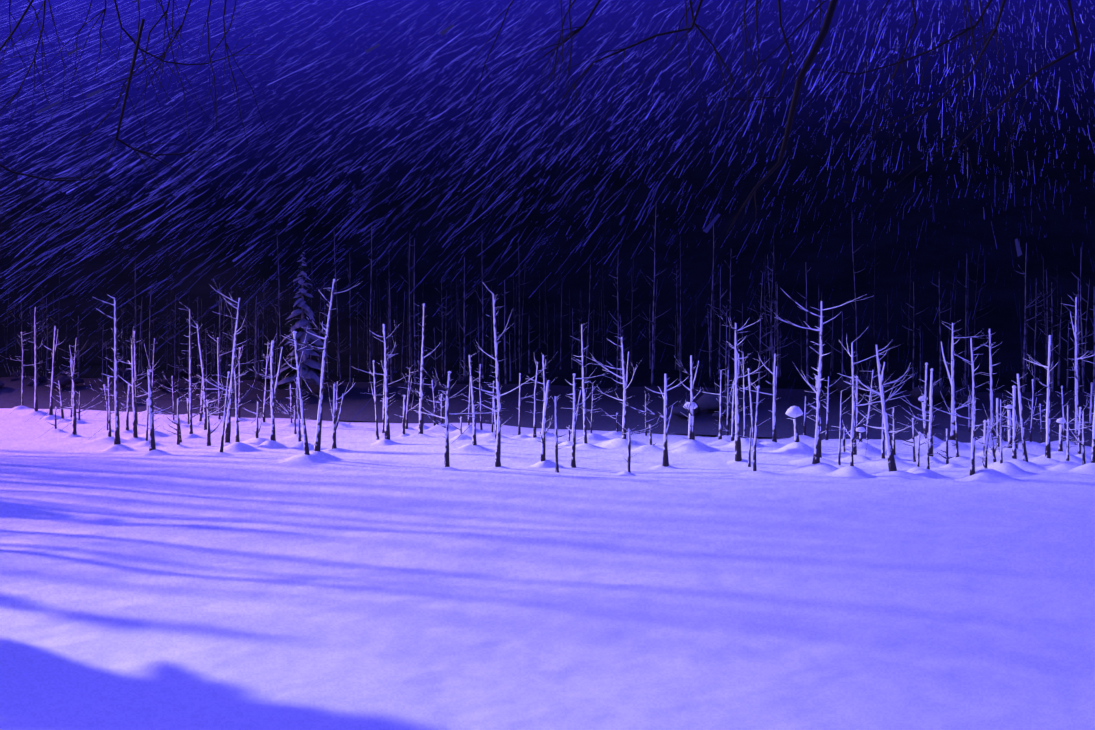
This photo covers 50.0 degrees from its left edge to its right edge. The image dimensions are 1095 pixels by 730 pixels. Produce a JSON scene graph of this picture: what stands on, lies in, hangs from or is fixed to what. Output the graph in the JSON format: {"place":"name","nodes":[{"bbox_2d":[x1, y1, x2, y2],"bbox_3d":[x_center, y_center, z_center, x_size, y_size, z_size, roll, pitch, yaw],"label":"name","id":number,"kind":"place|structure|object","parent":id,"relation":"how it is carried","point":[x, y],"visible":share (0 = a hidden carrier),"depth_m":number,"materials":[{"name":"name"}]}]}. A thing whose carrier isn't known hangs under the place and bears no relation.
{"place":"outdoors","nodes":[
{"label":"outdoors","id":0,"kind":"place"},
{"bbox_2d":[0,408,1094,729],"bbox_3d":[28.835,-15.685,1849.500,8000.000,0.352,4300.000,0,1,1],"label":"ground snow","id":1,"kind":"structure","parent":0,"point":[366,584],"depth_m":18.22,"materials":[{"name":"white snow"}]},
{"bbox_2d":[1,323,44,405],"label":"dead larch","id":2,"kind":"object","parent":1,"relation":"on","point":[22,363],"visible":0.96,"depth_m":74.89,"materials":[{"name":"wood"}]},
{"bbox_2d":[27,307,45,410],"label":"dead larch","id":3,"kind":"object","parent":1,"relation":"on","point":[35,393],"visible":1,"depth_m":68.82,"materials":[{"name":"grey wood"}]},
{"bbox_2d":[41,326,66,414],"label":"dead larch","id":4,"kind":"object","parent":1,"relation":"on","point":[52,379],"visible":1,"depth_m":66.56,"materials":[{"name":"grey wood"}]},
{"bbox_2d":[60,357,76,434],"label":"dead larch","id":5,"kind":"object","parent":1,"relation":"on","point":[74,424],"visible":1,"depth_m":51.29,"materials":[{"name":"grey wood"}]},
{"bbox_2d":[59,337,77,416],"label":"dead larch","id":6,"kind":"object","parent":1,"relation":"on","point":[74,357],"visible":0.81,"depth_m":65.20,"materials":[{"name":"wood"}]},
{"bbox_2d":[86,379,114,436],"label":"dead larch","id":7,"kind":"object","parent":1,"relation":"on","point":[109,425],"visible":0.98,"depth_m":48.10,"materials":[{"name":"wood"}]},
{"bbox_2d":[96,295,126,444],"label":"dead larch","id":8,"kind":"object","parent":1,"relation":"on","point":[117,441],"visible":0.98,"depth_m":44.02,"materials":[{"name":"grey wood"}]},
{"bbox_2d":[124,386,129,430],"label":"dead larch","id":9,"kind":"object","parent":1,"relation":"on","point":[127,414],"visible":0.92,"depth_m":54.34,"materials":[{"name":"wood"}]},
{"bbox_2d":[111,326,157,437],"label":"dead larch","id":10,"kind":"object","parent":1,"relation":"on","point":[135,434],"visible":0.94,"depth_m":49.26,"materials":[{"name":"grey wood"}]},
{"bbox_2d":[0,0,279,277],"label":"tree branches","id":11,"kind":"object","parent":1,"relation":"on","point":[136,42],"visible":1,"depth_m":4.69,"materials":[{"name":"black plant"}]},
{"bbox_2d":[118,333,162,423],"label":"dead larch","id":12,"kind":"object","parent":1,"relation":"on","point":[136,388],"visible":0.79,"depth_m":59.24,"materials":[{"name":"grey wood"}]},
{"bbox_2d":[139,401,171,440],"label":"dead larch","id":13,"kind":"object","parent":1,"relation":"on","point":[147,418],"visible":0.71,"depth_m":46.31,"materials":[{"name":"wood"}]},
{"bbox_2d":[141,368,171,450],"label":"dead larch","id":14,"kind":"object","parent":1,"relation":"on","point":[152,446],"visible":0.98,"depth_m":41.70,"materials":[{"name":"grey wood"}]},
{"bbox_2d":[142,390,190,444],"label":"dead larch","id":15,"kind":"object","parent":1,"relation":"on","point":[178,432],"visible":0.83,"depth_m":45.00,"materials":[{"name":"grey wood"}]},
{"bbox_2d":[165,303,199,433],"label":"dead larch","id":16,"kind":"object","parent":1,"relation":"on","point":[190,397],"visible":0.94,"depth_m":51.21,"materials":[{"name":"grey wood"}]},
{"bbox_2d":[192,320,211,429],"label":"dead larch","id":17,"kind":"object","parent":1,"relation":"on","point":[204,399],"visible":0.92,"depth_m":54.92,"materials":[{"name":"grey wood"}]},
{"bbox_2d":[185,335,241,418],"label":"dead larch","id":18,"kind":"object","parent":1,"relation":"on","point":[218,361],"visible":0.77,"depth_m":64.52,"materials":[{"name":"grey wood"}]},
{"bbox_2d":[198,286,249,442],"bbox_3d":[-12.298,-0.021,45.430,1.764,6.673,3.101,0,1,-34],"label":"dead larch","id":19,"kind":"object","parent":1,"relation":"on","point":[228,423],"visible":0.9,"depth_m":45.31,"materials":[{"name":"grey wood"}]},
{"bbox_2d":[213,374,234,451],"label":"dead larch","id":20,"kind":"object","parent":1,"relation":"on","point":[223,426],"visible":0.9,"depth_m":41.20,"materials":[{"name":"grey wood"}]},
{"bbox_2d":[202,390,250,445],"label":"dead larch","id":21,"kind":"object","parent":1,"relation":"on","point":[209,432],"visible":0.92,"depth_m":46.45,"materials":[{"name":"grey wood"}]},
{"bbox_2d":[231,369,243,441],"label":"dead larch","id":22,"kind":"object","parent":1,"relation":"on","point":[237,439],"visible":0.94,"depth_m":43.42,"materials":[{"name":"grey wood"}]},
{"bbox_2d":[232,400,264,437],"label":"dead larch","id":23,"kind":"object","parent":1,"relation":"on","point":[257,433],"visible":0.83,"depth_m":46.19,"materials":[{"name":"wood"}]},
{"bbox_2d":[238,347,262,417],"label":"dead larch","id":24,"kind":"object","parent":1,"relation":"on","point":[240,353],"visible":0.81,"depth_m":65.19,"materials":[{"name":"wood"}]},
{"bbox_2d":[258,342,270,421],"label":"dead larch","id":25,"kind":"object","parent":1,"relation":"on","point":[265,399],"visible":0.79,"depth_m":58.88,"materials":[{"name":"wood"}]},
{"bbox_2d":[250,334,282,440],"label":"dead larch","id":26,"kind":"object","parent":1,"relation":"on","point":[273,391],"visible":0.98,"depth_m":45.01,"materials":[{"name":"grey wood"}]},
{"bbox_2d":[286,379,308,441],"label":"dead larch","id":27,"kind":"object","parent":1,"relation":"on","point":[297,398],"visible":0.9,"depth_m":44.52,"materials":[{"name":"grey wood"}]},
{"bbox_2d":[284,327,319,454],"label":"dead larch","id":28,"kind":"object","parent":1,"relation":"on","point":[304,431],"visible":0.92,"depth_m":38.44,"materials":[{"name":"grey wood"}]},
{"bbox_2d":[283,278,362,450],"bbox_3d":[-7.429,0.237,38.760,2.742,6.173,1.295,0,1,-26],"label":"dead larch","id":29,"kind":"object","parent":1,"relation":"on","point":[317,445],"visible":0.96,"depth_m":38.90,"materials":[{"name":"grey wood"}]},
{"bbox_2d":[328,380,355,448],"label":"dead larch","id":30,"kind":"object","parent":1,"relation":"on","point":[334,427],"visible":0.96,"depth_m":43.52,"materials":[{"name":"grey wood"}]},
{"bbox_2d":[370,362,383,439],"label":"dead larch","id":31,"kind":"object","parent":1,"relation":"on","point":[376,419],"visible":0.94,"depth_m":48.84,"materials":[{"name":"grey wood"}]},
{"bbox_2d":[353,356,406,432],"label":"dead larch","id":32,"kind":"object","parent":1,"relation":"on","point":[383,422],"visible":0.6,"depth_m":53.11,"materials":[{"name":"grey wood"}]},
{"bbox_2d":[372,322,399,439],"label":"dead larch","id":33,"kind":"object","parent":1,"relation":"on","point":[387,426],"visible":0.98,"depth_m":46.67,"materials":[{"name":"grey wood"}]},
{"bbox_2d":[402,365,424,428],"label":"dead larch","id":34,"kind":"object","parent":1,"relation":"on","point":[408,405],"visible":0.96,"depth_m":56.97,"materials":[{"name":"grey wood"}]},
{"bbox_2d":[404,303,440,433],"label":"dead larch","id":35,"kind":"object","parent":1,"relation":"on","point":[420,396],"visible":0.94,"depth_m":51.04,"materials":[{"name":"grey wood"}]},
{"bbox_2d":[414,361,505,466],"bbox_3d":[-3.268,1.614,36.443,3.431,3.591,2.428,0,1,24],"label":"dead larch","id":36,"kind":"object","parent":1,"relation":"on","point":[446,444],"visible":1,"depth_m":36.42,"materials":[{"name":"grey wood"}]},
{"bbox_2d":[460,350,480,444],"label":"dead larch","id":37,"kind":"object","parent":1,"relation":"on","point":[474,441],"visible":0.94,"depth_m":42.47,"materials":[{"name":"grey wood"}]},
{"bbox_2d":[473,366,482,429],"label":"dead larch","id":38,"kind":"object","parent":1,"relation":"on","point":[481,408],"visible":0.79,"depth_m":54.36,"materials":[{"name":"wood"}]},
{"bbox_2d":[471,283,555,466],"bbox_3d":[-1.298,0.400,37.156,1.982,6.114,3.344,0,1,-26],"label":"dead larch","id":39,"kind":"object","parent":1,"relation":"on","point":[498,439],"visible":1,"depth_m":37.37,"materials":[{"name":"grey wood"}]},
{"bbox_2d":[517,375,540,434],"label":"dead larch","id":40,"kind":"object","parent":1,"relation":"on","point":[519,426],"visible":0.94,"depth_m":51.65,"materials":[{"name":"wood"}]},
{"bbox_2d":[530,357,546,437],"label":"dead larch","id":41,"kind":"object","parent":1,"relation":"on","point":[534,425],"visible":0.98,"depth_m":48.68,"materials":[{"name":"grey wood"}]},
{"bbox_2d":[527,354,550,409],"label":"dead larch","id":42,"kind":"object","parent":1,"relation":"on","point":[544,366],"visible":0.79,"depth_m":52.42,"materials":[{"name":"wood"}]},
{"bbox_2d":[534,377,554,461],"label":"dead larch","id":43,"kind":"object","parent":1,"relation":"on","point":[544,428],"visible":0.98,"depth_m":38.18,"materials":[{"name":"grey wood"}]},
{"bbox_2d":[0,0,1094,438],"bbox_3d":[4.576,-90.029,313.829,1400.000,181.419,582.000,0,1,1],"label":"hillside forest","id":44,"kind":"object","parent":1,"relation":"on","point":[928,252],"visible":0.85,"depth_m":166.01,"materials":[{"name":"plant"}]},
{"bbox_2d":[0,376,1094,446],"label":"bank snow","id":45,"kind":"structure","parent":1,"relation":"on","point":[706,422],"depth_m":58.81,"materials":[{"name":"white snow"}]},
{"bbox_2d":[274,250,329,394],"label":"spruce","id":46,"kind":"object","parent":45,"relation":"on","point":[307,372],"visible":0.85,"depth_m":69.62,"materials":[{"name":"plant"}]},
{"bbox_2d":[4,360,977,417],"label":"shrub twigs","id":47,"kind":"object","parent":45,"relation":"on","point":[469,378],"visible":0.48,"depth_m":59.19,"materials":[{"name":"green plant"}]},
{"bbox_2d":[0,367,980,417],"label":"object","id":48,"kind":"structure","parent":47,"relation":"on","point":[707,401],"depth_m":54.99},
{"bbox_2d":[0,214,1094,405],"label":"bare forest","id":49,"kind":"object","parent":1,"relation":"on","point":[409,358],"visible":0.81,"depth_m":79.73,"materials":[{"name":"plant"}]},
{"bbox_2d":[20,331,1092,433],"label":"tree stumps","id":50,"kind":"object","parent":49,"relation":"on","point":[792,411],"visible":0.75,"depth_m":42.36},
{"bbox_2d":[8,406,1094,483],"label":"snow mounds","id":51,"kind":"object","parent":1,"relation":"on","point":[1008,469],"visible":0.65,"depth_m":42.37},
{"bbox_2d":[892,416,915,461],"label":"dead larch","id":52,"kind":"object","parent":51,"relation":"on","point":[914,458],"visible":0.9,"depth_m":39.54,"materials":[{"name":"wood"}]},
{"bbox_2d":[979,423,993,467],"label":"dead larch","id":53,"kind":"object","parent":51,"relation":"on","point":[986,449],"visible":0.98,"depth_m":34.05,"materials":[{"name":"wood"}]},
{"bbox_2d":[975,403,1011,462],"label":"dead larch","id":54,"kind":"object","parent":51,"relation":"on","point":[984,436],"visible":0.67,"depth_m":37.41,"materials":[{"name":"wood"}]},
{"bbox_2d":[1007,410,1017,447],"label":"tree trunk","id":55,"kind":"object","parent":51,"relation":"on","point":[1010,432],"visible":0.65,"depth_m":42.17,"materials":[{"name":"grey plant"}]},
{"bbox_2d":[551,395,565,472],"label":"dead larch","id":56,"kind":"object","parent":1,"relation":"on","point":[556,440],"visible":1,"depth_m":36.52,"materials":[{"name":"grey wood"}]},
{"bbox_2d":[571,324,592,443],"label":"dead larch","id":57,"kind":"object","parent":1,"relation":"on","point":[584,411],"visible":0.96,"depth_m":44.94,"materials":[{"name":"grey wood"}]},
{"bbox_2d":[565,367,609,467],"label":"dead larch","id":58,"kind":"object","parent":1,"relation":"on","point":[573,431],"visible":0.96,"depth_m":38.15,"materials":[{"name":"grey wood"}]},
{"bbox_2d":[587,337,637,438],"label":"dead larch","id":59,"kind":"object","parent":1,"relation":"on","point":[625,383],"visible":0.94,"depth_m":46.63,"materials":[{"name":"grey wood"}]},
{"bbox_2d":[616,411,662,472],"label":"dead larch","id":60,"kind":"object","parent":1,"relation":"on","point":[629,448],"visible":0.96,"depth_m":36.09,"materials":[{"name":"grey wood"}]},
{"bbox_2d":[620,374,688,466],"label":"dead larch","id":61,"kind":"object","parent":1,"relation":"on","point":[665,448],"visible":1,"depth_m":38.08,"materials":[{"name":"grey wood"}]},
{"bbox_2d":[674,355,699,439],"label":"dead larch","id":62,"kind":"object","parent":1,"relation":"on","point":[692,381],"visible":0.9,"depth_m":43.31,"materials":[{"name":"grey wood"}]},
{"bbox_2d":[697,368,726,439],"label":"dead larch","id":63,"kind":"object","parent":1,"relation":"on","point":[720,429],"visible":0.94,"depth_m":46.44,"materials":[{"name":"grey wood"}]},
{"bbox_2d":[720,370,734,435],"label":"dead larch","id":64,"kind":"object","parent":1,"relation":"on","point":[727,418],"visible":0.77,"depth_m":51.65,"materials":[{"name":"wood"}]},
{"bbox_2d":[728,384,734,440],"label":"dead larch","id":65,"kind":"object","parent":1,"relation":"on","point":[732,430],"visible":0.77,"depth_m":45.45,"materials":[{"name":"wood"}]},
{"bbox_2d":[718,425,761,466],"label":"dead larch","id":66,"kind":"object","parent":1,"relation":"on","point":[749,459],"visible":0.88,"depth_m":38.21,"materials":[{"name":"wood"}]},
{"bbox_2d":[721,314,769,461],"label":"dead larch","id":67,"kind":"object","parent":1,"relation":"on","point":[738,457],"visible":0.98,"depth_m":39.33,"materials":[{"name":"grey wood"}]},
{"bbox_2d":[729,343,766,437],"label":"dead larch","id":68,"kind":"object","parent":1,"relation":"on","point":[744,388],"visible":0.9,"depth_m":44.53,"materials":[{"name":"grey wood"}]},
{"bbox_2d":[746,371,758,438],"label":"dead larch","id":69,"kind":"object","parent":1,"relation":"on","point":[751,409],"visible":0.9,"depth_m":45.74,"materials":[{"name":"wood"}]},
{"bbox_2d":[732,351,780,441],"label":"dead larch","id":70,"kind":"object","parent":1,"relation":"on","point":[774,384],"visible":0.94,"depth_m":44.88,"materials":[{"name":"grey wood"}]},
{"bbox_2d":[753,388,766,470],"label":"dead larch","id":71,"kind":"object","parent":1,"relation":"on","point":[754,446],"visible":0.83,"depth_m":35.21,"materials":[{"name":"grey wood"}]},
{"bbox_2d":[806,379,826,457],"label":"dead larch","id":72,"kind":"object","parent":1,"relation":"on","point":[820,420],"visible":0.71,"depth_m":39.75,"materials":[{"name":"wood"}]},
{"bbox_2d":[777,293,875,463],"bbox_3d":[8.536,0.546,35.977,3.183,5.826,1.211,0,1,31],"label":"dead larch","id":73,"kind":"object","parent":1,"relation":"on","point":[816,457],"visible":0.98,"depth_m":36.13,"materials":[{"name":"grey wood"}]},
{"bbox_2d":[823,375,842,439],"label":"dead larch","id":74,"kind":"object","parent":1,"relation":"on","point":[827,417],"visible":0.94,"depth_m":49.01,"materials":[{"name":"wood"}]},
{"bbox_2d":[834,387,854,464],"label":"dead larch","id":75,"kind":"object","parent":1,"relation":"on","point":[839,455],"visible":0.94,"depth_m":37.61,"materials":[{"name":"grey wood"}]},
{"bbox_2d":[835,401,863,465],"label":"dead larch","id":76,"kind":"object","parent":1,"relation":"on","point":[851,436],"visible":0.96,"depth_m":34.74,"materials":[{"name":"grey wood"}]},
{"bbox_2d":[850,376,864,437],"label":"dead larch","id":77,"kind":"object","parent":1,"relation":"on","point":[857,414],"visible":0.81,"depth_m":49.50,"materials":[{"name":"wood"}]},
{"bbox_2d":[838,331,908,454],"bbox_3d":[11.104,1.068,40.140,2.337,4.755,1.523,0,1,28],"label":"dead larch","id":78,"kind":"object","parent":1,"relation":"on","point":[853,399],"visible":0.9,"depth_m":40.07,"materials":[{"name":"grey wood"}]},
{"bbox_2d":[874,393,884,458],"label":"dead larch","id":79,"kind":"object","parent":1,"relation":"on","point":[883,445],"visible":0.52,"depth_m":39.01,"materials":[{"name":"wood"}]},
{"bbox_2d":[848,368,917,439],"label":"dead larch","id":80,"kind":"object","parent":1,"relation":"on","point":[868,415],"visible":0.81,"depth_m":45.92,"materials":[{"name":"grey wood"}]},
{"bbox_2d":[853,342,913,471],"bbox_3d":[10.490,1.354,35.534,1.811,4.238,1.950,1,1,41],"label":"dead larch","id":81,"kind":"object","parent":1,"relation":"on","point":[891,458],"visible":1,"depth_m":34.95,"materials":[{"name":"grey wood"}]},
{"bbox_2d":[860,394,917,454],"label":"dead larch","id":82,"kind":"object","parent":1,"relation":"on","point":[893,439],"visible":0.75,"depth_m":40.94,"materials":[{"name":"wood"}]},
{"bbox_2d":[904,371,938,456],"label":"dead larch","id":83,"kind":"object","parent":1,"relation":"on","point":[930,420],"visible":0.85,"depth_m":39.93,"materials":[{"name":"grey wood"}]},
{"bbox_2d":[920,365,927,438],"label":"dead larch","id":84,"kind":"object","parent":1,"relation":"on","point":[925,397],"visible":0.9,"depth_m":45.01,"materials":[{"name":"grey wood"}]},
{"bbox_2d":[906,424,943,468],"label":"dead larch","id":85,"kind":"object","parent":1,"relation":"on","point":[928,463],"visible":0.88,"depth_m":34.94,"materials":[{"name":"wood"}]},
{"bbox_2d":[936,429,959,463],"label":"dead larch","id":86,"kind":"object","parent":1,"relation":"on","point":[947,457],"visible":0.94,"depth_m":38.07,"materials":[{"name":"wood"}]},
{"bbox_2d":[951,409,958,456],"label":"dead larch","id":87,"kind":"object","parent":1,"relation":"on","point":[956,445],"visible":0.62,"depth_m":41.48,"materials":[{"name":"wood"}]},
{"bbox_2d":[919,336,991,475],"bbox_3d":[11.734,1.314,33.771,1.642,4.359,2.156,0,1,33],"label":"dead larch","id":88,"kind":"object","parent":1,"relation":"on","point":[973,430],"visible":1,"depth_m":33.80,"materials":[{"name":"grey wood"}]},
{"bbox_2d":[941,320,986,440],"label":"dead larch","id":89,"kind":"object","parent":1,"relation":"on","point":[952,430],"visible":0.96,"depth_m":44.80,"materials":[{"name":"grey wood"}]},
{"bbox_2d":[980,329,1001,436],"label":"dead larch","id":90,"kind":"object","parent":1,"relation":"on","point":[991,390],"visible":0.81,"depth_m":46.24,"materials":[{"name":"grey wood"}]},
{"bbox_2d":[983,379,1010,462],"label":"dead larch","id":91,"kind":"object","parent":1,"relation":"on","point":[993,449],"visible":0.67,"depth_m":39.11,"materials":[{"name":"wood"}]},
{"bbox_2d":[991,398,1005,446],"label":"dead larch","id":92,"kind":"object","parent":1,"relation":"on","point":[997,415],"visible":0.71,"depth_m":42.74,"materials":[{"name":"wood"}]},
{"bbox_2d":[991,399,1023,463],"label":"dead larch","id":93,"kind":"object","parent":1,"relation":"on","point":[1001,452],"visible":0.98,"depth_m":35.20,"materials":[{"name":"grey wood"}]},
{"bbox_2d":[997,388,1018,458],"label":"dead larch","id":94,"kind":"object","parent":1,"relation":"on","point":[1014,449],"visible":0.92,"depth_m":37.18,"materials":[{"name":"grey wood"}]},
{"bbox_2d":[1011,373,1027,461],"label":"dead larch","id":95,"kind":"object","parent":1,"relation":"on","point":[1025,457],"visible":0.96,"depth_m":37.79,"materials":[{"name":"grey wood"}]},
{"bbox_2d":[1006,381,1045,441],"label":"dead larch","id":96,"kind":"object","parent":1,"relation":"on","point":[1032,418],"visible":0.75,"depth_m":43.61,"materials":[{"name":"grey wood"}]},
{"bbox_2d":[1023,335,1057,457],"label":"dead larch","id":97,"kind":"object","parent":1,"relation":"on","point":[1048,427],"visible":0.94,"depth_m":39.03,"materials":[{"name":"grey wood"}]},
{"bbox_2d":[1058,424,1063,451],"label":"tree trunk","id":98,"kind":"object","parent":1,"relation":"on","point":[1060,446],"visible":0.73,"depth_m":40.34,"materials":[{"name":"grey plant"}]},
{"bbox_2d":[1056,400,1089,464],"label":"dead larch","id":99,"kind":"object","parent":1,"relation":"on","point":[1082,442],"visible":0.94,"depth_m":36.68,"materials":[{"name":"grey wood"}]},
{"bbox_2d":[1061,396,1092,460],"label":"dead larch","id":100,"kind":"object","parent":1,"relation":"on","point":[1067,447],"visible":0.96,"depth_m":36.76,"materials":[{"name":"grey wood"}]},
{"bbox_2d":[1061,296,1094,444],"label":"dead larch","id":101,"kind":"object","parent":1,"relation":"on","point":[1075,370],"visible":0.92,"depth_m":44.56,"materials":[{"name":"grey wood"}]},
{"bbox_2d":[1078,409,1091,453],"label":"dead larch","id":102,"kind":"object","parent":1,"relation":"on","point":[1079,444],"visible":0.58,"depth_m":40.77,"materials":[{"name":"wood"}]},
{"bbox_2d":[1081,359,1094,462],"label":"dead larch","id":103,"kind":"object","parent":1,"relation":"on","point":[1093,447],"visible":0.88,"depth_m":36.05,"materials":[{"name":"grey wood"}]},
{"bbox_2d":[0,0,1094,455],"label":"snowfall streaks","id":104,"kind":"object","parent":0,"point":[712,222],"visible":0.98,"depth_m":9.02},
{"bbox_2d":[456,0,1079,242],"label":"tree branches","id":105,"kind":"object","parent":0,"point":[829,14],"visible":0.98,"depth_m":4.46,"materials":[{"name":"black plant"}]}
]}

